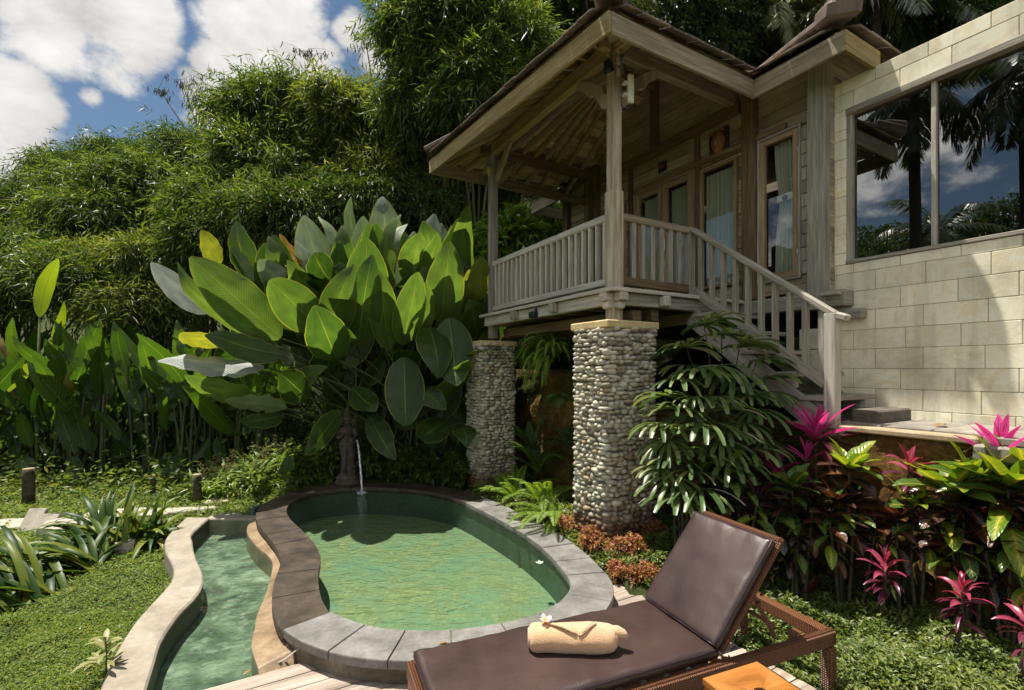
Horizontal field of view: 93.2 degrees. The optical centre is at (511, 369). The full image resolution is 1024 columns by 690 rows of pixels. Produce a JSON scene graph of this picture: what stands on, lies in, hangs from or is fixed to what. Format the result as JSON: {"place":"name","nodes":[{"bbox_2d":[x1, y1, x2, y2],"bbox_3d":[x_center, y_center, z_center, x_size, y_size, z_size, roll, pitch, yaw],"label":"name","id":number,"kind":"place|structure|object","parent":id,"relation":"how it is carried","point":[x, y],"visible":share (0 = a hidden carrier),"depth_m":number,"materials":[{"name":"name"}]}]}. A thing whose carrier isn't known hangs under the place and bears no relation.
{"place":"outdoors","nodes":[
{"label":"outdoors","id":0,"kind":"place"},
{"bbox_2d":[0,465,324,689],"bbox_3d":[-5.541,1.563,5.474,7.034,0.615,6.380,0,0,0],"label":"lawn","id":1,"kind":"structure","parent":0,"point":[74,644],"depth_m":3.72,"materials":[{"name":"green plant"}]},
{"bbox_2d":[0,0,716,183],"label":"sky","id":2,"kind":"structure","parent":0,"point":[64,64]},
{"bbox_2d":[0,3,1023,689],"bbox_3d":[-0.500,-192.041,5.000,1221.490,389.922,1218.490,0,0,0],"label":"ground","id":3,"kind":"structure","parent":0,"point":[680,357],"depth_m":4.17,"materials":[{"name":"plant"}]},
{"bbox_2d":[0,343,30,470],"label":"banana plant","id":4,"kind":"object","parent":3,"relation":"on","point":[11,370],"visible":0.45,"depth_m":7.99,"materials":[{"name":"green plant"}]},
{"bbox_2d":[0,535,44,614],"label":"strap leaf clump","id":5,"kind":"object","parent":3,"relation":"on","point":[12,598],"visible":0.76,"depth_m":3.84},
{"bbox_2d":[21,467,35,504],"bbox_3d":[-6.591,1.623,6.600,0.143,0.550,0.141,0,0,8],"label":"log stump","id":6,"kind":"object","parent":3,"relation":"on","point":[28,483],"visible":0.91,"depth_m":6.55,"materials":[{"name":"brown wood"}]},
{"bbox_2d":[0,152,58,386],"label":"bamboo clump","id":7,"kind":"object","parent":3,"relation":"on","point":[13,178],"visible":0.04,"depth_m":11.87,"materials":[{"name":"green plant"}]},
{"bbox_2d":[0,525,67,597],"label":"strap leaf clump","id":8,"kind":"object","parent":3,"relation":"on","point":[48,583],"visible":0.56,"depth_m":4.12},
{"bbox_2d":[33,259,58,476],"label":"tall banana leaf plant","id":9,"kind":"object","parent":3,"relation":"on","point":[44,287],"visible":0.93,"depth_m":7.89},
{"bbox_2d":[0,302,110,478],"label":"banana plant","id":10,"kind":"object","parent":3,"relation":"on","point":[10,401],"visible":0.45,"depth_m":8.04,"materials":[{"name":"green plant"}]},
{"bbox_2d":[0,515,122,581],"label":"strap leaf clump","id":11,"kind":"object","parent":3,"relation":"on","point":[82,553],"visible":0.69,"depth_m":4.57,"materials":[{"name":"plant"}]},
{"bbox_2d":[15,339,112,483],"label":"banana plant","id":12,"kind":"object","parent":3,"relation":"on","point":[79,435],"visible":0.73,"depth_m":7.82,"materials":[{"name":"green plant"}]},
{"bbox_2d":[12,319,131,478],"bbox_3d":[-7.175,0.544,8.081,1.430,2.749,0.980,0,0,-29],"label":"banana plant","id":13,"kind":"object","parent":3,"relation":"on","point":[51,389],"visible":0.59,"depth_m":7.97,"materials":[{"name":"green plant"}]},
{"bbox_2d":[0,214,150,445],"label":"bamboo clump","id":14,"kind":"object","parent":3,"relation":"on","point":[18,278],"visible":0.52,"depth_m":9.08,"materials":[{"name":"green plant"}]},
{"bbox_2d":[16,491,159,546],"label":"strap leaf clump","id":15,"kind":"object","parent":3,"relation":"on","point":[107,508],"visible":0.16,"depth_m":5.14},
{"bbox_2d":[0,138,196,327],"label":"bamboo clump","id":16,"kind":"object","parent":3,"relation":"on","point":[103,195],"visible":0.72,"depth_m":10.65,"materials":[{"name":"green plant"}]},
{"bbox_2d":[70,628,126,676],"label":"variegated seedling","id":17,"kind":"object","parent":3,"relation":"on","point":[101,643],"visible":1,"depth_m":2.75,"materials":[{"name":"beige plant"}]},
{"bbox_2d":[0,67,217,341],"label":"bamboo clump","id":18,"kind":"object","parent":3,"relation":"on","point":[90,145],"visible":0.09,"depth_m":12.70,"materials":[{"name":"green plant"}]},
{"bbox_2d":[0,122,217,348],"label":"bamboo clump","id":19,"kind":"object","parent":3,"relation":"on","point":[166,151],"visible":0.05,"depth_m":11.90,"materials":[{"name":"green plant"}]},
{"bbox_2d":[54,321,172,476],"bbox_3d":[-6.693,0.559,8.297,1.746,2.714,1.060,0,0,0],"label":"banana plant","id":20,"kind":"object","parent":3,"relation":"on","point":[92,344],"visible":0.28,"depth_m":8.16,"materials":[{"name":"green plant"}]},
{"bbox_2d":[45,481,182,557],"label":"strap leaf clump","id":21,"kind":"object","parent":3,"relation":"on","point":[122,534],"visible":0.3,"depth_m":5.00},
{"bbox_2d":[0,210,228,435],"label":"bamboo clump","id":22,"kind":"object","parent":3,"relation":"on","point":[136,299],"visible":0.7,"depth_m":8.94,"materials":[{"name":"green plant"}]},
{"bbox_2d":[98,492,194,560],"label":"strap leaf clump","id":23,"kind":"object","parent":3,"relation":"on","point":[155,517],"visible":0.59,"depth_m":5.08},
{"bbox_2d":[95,322,200,482],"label":"banana plant","id":24,"kind":"object","parent":3,"relation":"on","point":[122,344],"visible":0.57,"depth_m":7.90,"materials":[{"name":"green plant"}]},
{"bbox_2d":[0,432,309,502],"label":"weeds","id":25,"kind":"object","parent":3,"relation":"on","point":[147,476],"visible":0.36,"depth_m":7.21,"materials":[{"name":"green plant"}]},
{"bbox_2d":[0,349,322,482],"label":"creeper","id":26,"kind":"object","parent":3,"relation":"on","point":[194,432],"visible":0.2,"depth_m":7.86,"materials":[{"name":"green plant"}]},
{"bbox_2d":[126,314,206,461],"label":"banana plant","id":27,"kind":"object","parent":3,"relation":"on","point":[202,320],"visible":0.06,"depth_m":9.39,"materials":[{"name":"green plant"}]},
{"bbox_2d":[109,320,233,465],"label":"banana plant","id":28,"kind":"object","parent":3,"relation":"on","point":[155,379],"visible":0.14,"depth_m":8.13,"materials":[{"name":"green plant"}]},
{"bbox_2d":[101,515,255,689],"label":"channel wall","id":29,"kind":"structure","parent":3,"relation":"on","point":[144,641],"depth_m":3.42,"materials":[{"name":"concrete"}]},
{"bbox_2d":[148,521,271,689],"bbox_3d":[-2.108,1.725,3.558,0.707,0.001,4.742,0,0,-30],"label":"channel water","id":30,"kind":"structure","parent":29,"relation":"in","point":[203,540],"depth_m":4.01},
{"bbox_2d":[136,333,270,482],"bbox_3d":[-4.957,0.693,7.956,1.847,2.431,1.367,0,0,-27],"label":"banana plant","id":31,"kind":"object","parent":3,"relation":"on","point":[198,450],"visible":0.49,"depth_m":7.84,"materials":[{"name":"green plant"}]},
{"bbox_2d":[176,325,260,473],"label":"banana plant","id":32,"kind":"object","parent":3,"relation":"on","point":[181,349],"visible":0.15,"depth_m":8.02,"materials":[{"name":"green plant"}]},
{"bbox_2d":[119,153,331,443],"bbox_3d":[-5.553,-1.181,9.563,4.347,6.270,2.827,0,0,22],"label":"bamboo clump","id":33,"kind":"object","parent":3,"relation":"on","point":[187,211],"visible":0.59,"depth_m":8.96,"materials":[{"name":"green plant"}]},
{"bbox_2d":[182,347,288,458],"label":"banana plant","id":34,"kind":"object","parent":3,"relation":"on","point":[212,413],"visible":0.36,"depth_m":8.03,"materials":[{"name":"green plant"}]},
{"bbox_2d":[174,25,380,445],"bbox_3d":[-5.225,-2.911,11.003,4.102,9.633,4.123,0,0,-32],"label":"bamboo clump","id":35,"kind":"object","parent":3,"relation":"on","point":[247,125],"visible":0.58,"depth_m":10.36,"materials":[{"name":"green plant"}]},
{"bbox_2d":[279,446,322,489],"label":"leafy shrub","id":36,"kind":"object","parent":3,"relation":"on","point":[303,469],"visible":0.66,"depth_m":6.74,"materials":[{"name":"green plant"}]},
{"bbox_2d":[307,441,340,484],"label":"leafy shrub","id":37,"kind":"object","parent":3,"relation":"on","point":[326,459],"visible":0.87,"depth_m":6.72,"materials":[{"name":"green plant"}]},
{"bbox_2d":[150,196,505,479],"bbox_3d":[-2.289,-0.431,7.131,4.559,4.571,3.188,0,0,0],"label":"giant paddle plant","id":38,"kind":"object","parent":3,"relation":"on","point":[376,325],"visible":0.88,"depth_m":6.50,"materials":[{"name":"green plant"}]},
{"bbox_2d":[24,200,670,462],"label":"undergrowth","id":39,"kind":"object","parent":3,"relation":"on","point":[306,408],"depth_m":10.92,"materials":[{"name":"green plant"}]},
{"bbox_2d":[225,154,476,246],"bbox_3d":[-3.045,-1.254,9.851,5.188,6.404,2.756,0,0,-19],"label":"bamboo clump","id":40,"kind":"object","parent":3,"relation":"on","point":[414,207],"visible":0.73,"depth_m":9.21,"materials":[{"name":"green plant"}]},
{"bbox_2d":[249,57,461,210],"bbox_3d":[-3.669,-2.472,10.924,5.309,8.816,3.832,0,0,0],"label":"bamboo clump","id":41,"kind":"object","parent":3,"relation":"on","point":[334,101],"visible":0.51,"depth_m":10.16,"materials":[{"name":"green plant"}]},
{"bbox_2d":[354,440,383,481],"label":"leafy shrub","id":42,"kind":"object","parent":3,"relation":"on","point":[370,456],"visible":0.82,"depth_m":6.78,"materials":[{"name":"green plant"}]},
{"bbox_2d":[390,444,424,483],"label":"leafy shrub","id":43,"kind":"object","parent":3,"relation":"on","point":[407,456],"visible":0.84,"depth_m":6.74,"materials":[{"name":"green plant"}]},
{"bbox_2d":[409,450,444,485],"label":"leafy shrub","id":44,"kind":"object","parent":3,"relation":"on","point":[426,470],"visible":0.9,"depth_m":6.68,"materials":[{"name":"green plant"}]},
{"bbox_2d":[247,482,613,684],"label":"plunge pool","id":45,"kind":"structure","parent":3,"relation":"on","point":[295,611],"depth_m":4.22,"materials":[{"name":"liquid"}]},
{"bbox_2d":[335,406,359,485],"bbox_3d":[-2.282,1.048,6.720,0.346,1.085,0.288,0,0,12],"label":"stone statue","id":46,"kind":"object","parent":45,"relation":"on","point":[347,475],"visible":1,"depth_m":6.65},
{"bbox_2d":[287,490,565,628],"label":"pool water","id":47,"kind":"structure","parent":45,"relation":"in","point":[335,530],"depth_m":4.58,"materials":[{"name":"liquid"}]},
{"bbox_2d":[434,449,472,490],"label":"leafy shrub","id":48,"kind":"object","parent":3,"relation":"on","point":[454,463],"visible":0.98,"depth_m":6.62,"materials":[{"name":"green plant"}]},
{"bbox_2d":[342,0,576,232],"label":"bamboo clump","id":49,"kind":"object","parent":3,"relation":"on","point":[453,65],"visible":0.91,"depth_m":8.93,"materials":[{"name":"green plant"}]},
{"bbox_2d":[358,0,584,217],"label":"bamboo clump","id":50,"kind":"object","parent":3,"relation":"on","point":[559,6],"visible":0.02,"depth_m":11.25,"materials":[{"name":"green plant"}]},
{"bbox_2d":[465,340,516,494],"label":"stone column","id":51,"kind":"structure","parent":3,"relation":"on","point":[490,403],"depth_m":6.53,"materials":[{"name":"stone"}]},
{"bbox_2d":[448,178,557,221],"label":"bamboo clump","id":52,"kind":"object","parent":3,"relation":"on","point":[507,196],"visible":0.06,"depth_m":11.84,"materials":[{"name":"green plant"}]},
{"bbox_2d":[205,584,816,689],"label":"deck","id":53,"kind":"structure","parent":3,"relation":"on","point":[302,676],"depth_m":2.68,"materials":[{"name":"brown wood"}]},
{"bbox_2d":[407,511,836,689],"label":"sun lounger","id":54,"kind":"object","parent":53,"relation":"on","point":[701,596],"visible":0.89,"depth_m":2.40,"materials":[{"name":"leather"}]},
{"bbox_2d":[528,621,628,654],"bbox_3d":[0.314,1.266,2.304,0.477,0.138,0.147,0,0,1],"label":"rolled towel","id":55,"kind":"object","parent":54,"relation":"on","point":[591,638],"visible":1,"depth_m":2.25,"materials":[{"name":"fabric"}]},
{"bbox_2d":[703,662,798,689],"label":"wooden stool","id":56,"kind":"object","parent":53,"relation":"on","point":[755,676],"visible":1,"depth_m":2.02,"materials":[{"name":"brown wood"}]},
{"bbox_2d":[471,463,559,501],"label":"fern","id":57,"kind":"object","parent":3,"relation":"on","point":[513,486],"visible":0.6,"depth_m":5.98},
{"bbox_2d":[471,197,561,340],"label":"bright shrub","id":58,"kind":"object","parent":3,"relation":"on","point":[526,228],"visible":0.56,"depth_m":8.86,"materials":[{"name":"green plant"}]},
{"bbox_2d":[503,490,563,533],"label":"fern","id":59,"kind":"object","parent":3,"relation":"on","point":[535,511],"visible":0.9,"depth_m":4.87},
{"bbox_2d":[502,478,572,511],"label":"fern","id":60,"kind":"object","parent":3,"relation":"on","point":[540,490],"visible":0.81,"depth_m":5.38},
{"bbox_2d":[513,333,575,368],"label":"leafy shrub","id":61,"kind":"object","parent":3,"relation":"on","point":[564,361],"visible":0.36,"depth_m":8.23,"materials":[{"name":"green plant"}]},
{"bbox_2d":[573,524,608,552],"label":"orange shrub","id":62,"kind":"object","parent":3,"relation":"on","point":[593,535],"visible":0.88,"depth_m":4.27,"materials":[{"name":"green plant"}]},
{"bbox_2d":[571,319,658,548],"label":"stone column","id":63,"kind":"structure","parent":3,"relation":"on","point":[614,370],"depth_m":4.38,"materials":[{"name":"stone"}]},
{"bbox_2d":[603,531,649,562],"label":"orange shrub","id":64,"kind":"object","parent":3,"relation":"on","point":[630,541],"visible":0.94,"depth_m":4.09,"materials":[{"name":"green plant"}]},
{"bbox_2d":[550,0,708,288],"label":"jungle tree","id":65,"kind":"object","parent":3,"relation":"on","point":[642,6],"visible":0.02,"depth_m":12.38,"materials":[{"name":"green plant"}]},
{"bbox_2d":[620,560,659,587],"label":"orange shrub","id":66,"kind":"object","parent":3,"relation":"on","point":[644,568],"visible":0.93,"depth_m":3.80,"materials":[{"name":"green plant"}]},
{"bbox_2d":[424,0,910,438],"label":"wooden house","id":67,"kind":"structure","parent":3,"relation":"on","point":[549,121],"depth_m":5.02,"materials":[{"name":"brown wood"}]},
{"bbox_2d":[635,185,661,290],"bbox_3d":[1.888,-1.618,6.660,0.050,1.665,0.485,0,0,-30],"label":"door","id":68,"kind":"structure","parent":67,"relation":"in","point":[658,190],"depth_m":6.70,"materials":[{"name":"brown wood"}]},
{"bbox_2d":[645,197,656,290],"bbox_3d":[1.955,-1.650,6.707,0.050,1.420,0.310,0,0,-30],"label":"curtain","id":69,"kind":"object","parent":67,"relation":"hanging from","point":[651,209],"visible":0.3,"depth_m":6.75,"materials":[{"name":"fabric"}]},
{"bbox_2d":[662,173,690,291],"bbox_3d":[2.108,-1.618,6.215,0.109,1.665,0.485,0,0,-30],"label":"door","id":70,"kind":"structure","parent":67,"relation":"in","point":[686,178],"depth_m":6.36,"materials":[{"name":"brown wood"}]},
{"bbox_2d":[672,185,686,293],"bbox_3d":[2.204,-1.650,6.274,0.050,1.420,0.310,0,0,-30],"label":"curtain","id":71,"kind":"object","parent":67,"relation":"hanging from","point":[679,206],"visible":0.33,"depth_m":6.30,"materials":[{"name":"fabric"}]},
{"bbox_2d":[699,156,738,289],"bbox_3d":[2.433,-1.695,5.708,0.050,1.450,0.500,0,0,-30],"label":"door","id":72,"kind":"structure","parent":67,"relation":"in","point":[734,159],"depth_m":5.56,"materials":[{"name":"brown wood"}]},
{"bbox_2d":[707,166,733,285],"bbox_3d":[2.504,-1.680,5.748,0.050,1.360,0.440,0,0,-30],"label":"curtain","id":73,"kind":"object","parent":67,"relation":"hanging from","point":[720,206],"visible":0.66,"depth_m":5.79,"materials":[{"name":"fabric"}]},
{"bbox_2d":[759,127,797,280],"bbox_3d":[2.794,-1.698,5.062,0.064,1.495,0.421,0,0,-30],"label":"casement window","id":74,"kind":"structure","parent":67,"relation":"in","point":[763,146],"depth_m":5.15,"materials":[{"name":"brown wood"}]},
{"bbox_2d":[775,138,792,271],"bbox_3d":[2.875,-1.700,5.079,0.066,1.400,0.270,0,0,-30],"label":"curtain","id":75,"kind":"object","parent":67,"relation":"hanging from","point":[784,177],"visible":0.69,"depth_m":5.09,"materials":[{"name":"fabric"}]},
{"bbox_2d":[628,389,747,545],"bbox_3d":[1.373,0.880,3.824,0.902,1.451,0.680,0,0,0],"label":"lady palm","id":76,"kind":"object","parent":3,"relation":"on","point":[692,427],"visible":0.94,"depth_m":3.86,"materials":[{"name":"green plant"}]},
{"bbox_2d":[634,0,780,61],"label":"palm tree","id":77,"kind":"object","parent":3,"relation":"on","point":[724,45],"visible":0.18,"depth_m":13.13,"materials":[{"name":"green plant"}]},
{"bbox_2d":[631,364,800,520],"bbox_3d":[1.705,0.805,3.864,1.500,1.697,0.959,0,0,0],"label":"lady palm","id":78,"kind":"object","parent":3,"relation":"on","point":[673,498],"visible":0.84,"depth_m":3.78,"materials":[{"name":"green plant"}]},
{"bbox_2d":[673,441,769,527],"bbox_3d":[1.622,1.113,3.804,0.723,1.125,0.432,0,0,23],"label":"croton","id":79,"kind":"object","parent":3,"relation":"on","point":[734,486],"visible":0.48,"depth_m":3.74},
{"bbox_2d":[636,0,812,67],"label":"jungle tree","id":80,"kind":"object","parent":3,"relation":"on","point":[713,28],"visible":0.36,"depth_m":12.85,"materials":[{"name":"green plant"}]},
{"bbox_2d":[650,310,806,510],"bbox_3d":[1.863,0.564,4.104,1.423,2.123,0.679,0,0,-19],"label":"lady palm","id":81,"kind":"object","parent":3,"relation":"on","point":[708,324],"visible":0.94,"depth_m":4.08,"materials":[{"name":"green plant"}]},
{"bbox_2d":[680,478,803,555],"bbox_3d":[1.731,1.261,3.671,0.878,0.894,0.316,0,0,13],"label":"croton","id":82,"kind":"object","parent":3,"relation":"on","point":[760,493],"visible":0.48,"depth_m":3.62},
{"bbox_2d":[466,364,1023,689],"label":"ground cover","id":83,"kind":"object","parent":3,"relation":"on","point":[920,628],"visible":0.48,"depth_m":3.00,"materials":[{"name":"green plant"}]},
{"bbox_2d":[515,371,1023,630],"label":"bank moss","id":84,"kind":"object","parent":3,"relation":"on","point":[837,434],"visible":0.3,"depth_m":4.20,"materials":[{"name":"green plant"}]},
{"bbox_2d":[729,0,825,67],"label":"palm tree","id":85,"kind":"object","parent":3,"relation":"on","point":[785,26],"visible":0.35,"depth_m":13.03,"materials":[{"name":"green plant"}]},
{"bbox_2d":[765,463,842,600],"bbox_3d":[2.134,1.210,3.543,0.500,1.030,0.375,0,0,37],"label":"croton","id":86,"kind":"object","parent":3,"relation":"on","point":[796,476],"visible":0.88,"depth_m":3.54,"materials":[{"name":"plant"}]},
{"bbox_2d":[782,436,827,586],"bbox_3d":[2.280,1.116,3.720,0.356,1.200,0.292,0,0,25],"label":"cordyline","id":87,"kind":"object","parent":3,"relation":"on","point":[808,448],"visible":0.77,"depth_m":3.75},
{"bbox_2d":[772,402,859,577],"bbox_3d":[2.450,0.983,3.845,0.573,1.448,0.582,0,0,0],"label":"cordyline","id":88,"kind":"object","parent":3,"relation":"on","point":[813,431],"visible":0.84,"depth_m":3.84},
{"bbox_2d":[654,411,1023,636],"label":"mossy retaining wall","id":89,"kind":"structure","parent":3,"relation":"on","point":[934,446],"depth_m":3.60,"materials":[{"name":"stone"}]},
{"bbox_2d":[808,436,884,600],"bbox_3d":[2.413,1.105,3.477,0.500,1.225,0.436,0,0,-39],"label":"croton","id":90,"kind":"object","parent":3,"relation":"on","point":[854,458],"visible":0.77,"depth_m":3.45,"materials":[{"name":"plant"}]},
{"bbox_2d":[801,477,901,609],"bbox_3d":[2.384,1.254,3.391,0.670,0.942,0.390,0,0,18],"label":"croton","id":91,"kind":"object","parent":3,"relation":"on","point":[862,521],"visible":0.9,"depth_m":3.36,"materials":[{"name":"plant"}]},
{"bbox_2d":[791,0,963,52],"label":"palm tree","id":92,"kind":"object","parent":3,"relation":"on","point":[874,11],"visible":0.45,"depth_m":12.10,"materials":[{"name":"green plant"}]},
{"bbox_2d":[858,545,910,627],"bbox_3d":[2.425,1.425,3.148,0.305,0.575,0.265,0,0,-31],"label":"cordyline","id":93,"kind":"object","parent":3,"relation":"on","point":[883,595],"visible":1,"depth_m":3.15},
{"bbox_2d":[875,443,938,607],"bbox_3d":[2.751,1.110,3.344,0.366,1.205,0.303,0,0,0],"label":"cordyline","id":94,"kind":"object","parent":3,"relation":"on","point":[909,458],"visible":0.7,"depth_m":3.36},
{"bbox_2d":[866,478,959,620],"bbox_3d":[2.676,1.225,3.231,0.501,0.972,0.371,0,0,0],"label":"croton","id":95,"kind":"object","parent":3,"relation":"on","point":[893,508],"visible":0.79,"depth_m":3.23,"materials":[{"name":"plant"}]},
{"bbox_2d":[833,0,1023,426],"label":"stone house","id":96,"kind":"structure","parent":3,"relation":"on","point":[929,205],"depth_m":4.01,"materials":[{"name":"beige stone"}]},
{"bbox_2d":[845,34,1023,263],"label":"window","id":97,"kind":"structure","parent":96,"relation":"in","point":[935,160],"depth_m":4.03,"materials":[{"name":"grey glass"}]},
{"bbox_2d":[864,0,996,46],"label":"palm tree","id":98,"kind":"object","parent":3,"relation":"on","point":[973,14],"visible":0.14,"depth_m":12.03,"materials":[{"name":"green plant"}]},
{"bbox_2d":[889,0,1014,51],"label":"jungle tree","id":99,"kind":"object","parent":3,"relation":"on","point":[944,28],"visible":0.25,"depth_m":12.08,"materials":[{"name":"green plant"}]},
{"bbox_2d":[892,439,1021,621],"bbox_3d":[2.887,1.077,3.092,0.681,1.255,0.574,0,0,0],"label":"croton","id":100,"kind":"object","parent":3,"relation":"on","point":[947,474],"visible":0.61,"depth_m":3.07,"materials":[{"name":"plant"}]},
{"bbox_2d":[935,567,996,658],"bbox_3d":[2.586,1.423,2.776,0.255,0.570,0.267,0,0,0],"label":"cordyline","id":101,"kind":"object","parent":3,"relation":"on","point":[960,585],"visible":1,"depth_m":2.78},
{"bbox_2d":[912,490,1023,639],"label":"croton","id":102,"kind":"object","parent":3,"relation":"on","point":[969,567],"visible":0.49,"depth_m":3.03,"materials":[{"name":"plant"}]},
{"bbox_2d":[933,432,1023,600],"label":"croton","id":103,"kind":"object","parent":3,"relation":"on","point":[1012,477],"visible":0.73,"depth_m":2.88,"materials":[{"name":"plant"}]},
{"bbox_2d":[947,503,1023,651],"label":"croton","id":104,"kind":"object","parent":3,"relation":"on","point":[1002,561],"visible":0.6,"depth_m":2.90,"materials":[{"name":"plant"}]},
{"bbox_2d":[954,414,1023,482],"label":"cordyline","id":105,"kind":"object","parent":3,"relation":"on","point":[1001,428],"visible":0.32,"depth_m":3.04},
{"bbox_2d":[991,597,1023,689],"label":"cordyline","id":106,"kind":"object","parent":3,"relation":"on","point":[1019,611],"visible":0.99,"depth_m":2.53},
{"bbox_2d":[513,369,655,492],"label":"earth bank","id":107,"kind":"structure","parent":0,"point":[560,381],"depth_m":6.61,"materials":[{"name":"soil"}]},
{"bbox_2d":[487,426,569,471],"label":"fern","id":108,"kind":"object","parent":107,"relation":"on","point":[539,462],"visible":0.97,"depth_m":6.02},
{"bbox_2d":[515,332,575,387],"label":"fern","id":109,"kind":"object","parent":107,"relation":"on","point":[551,349],"visible":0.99,"depth_m":5.66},
{"bbox_2d":[841,419,1023,464],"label":"terrace path","id":110,"kind":"structure","parent":0,"point":[948,427],"depth_m":3.42,"materials":[{"name":"stone"}]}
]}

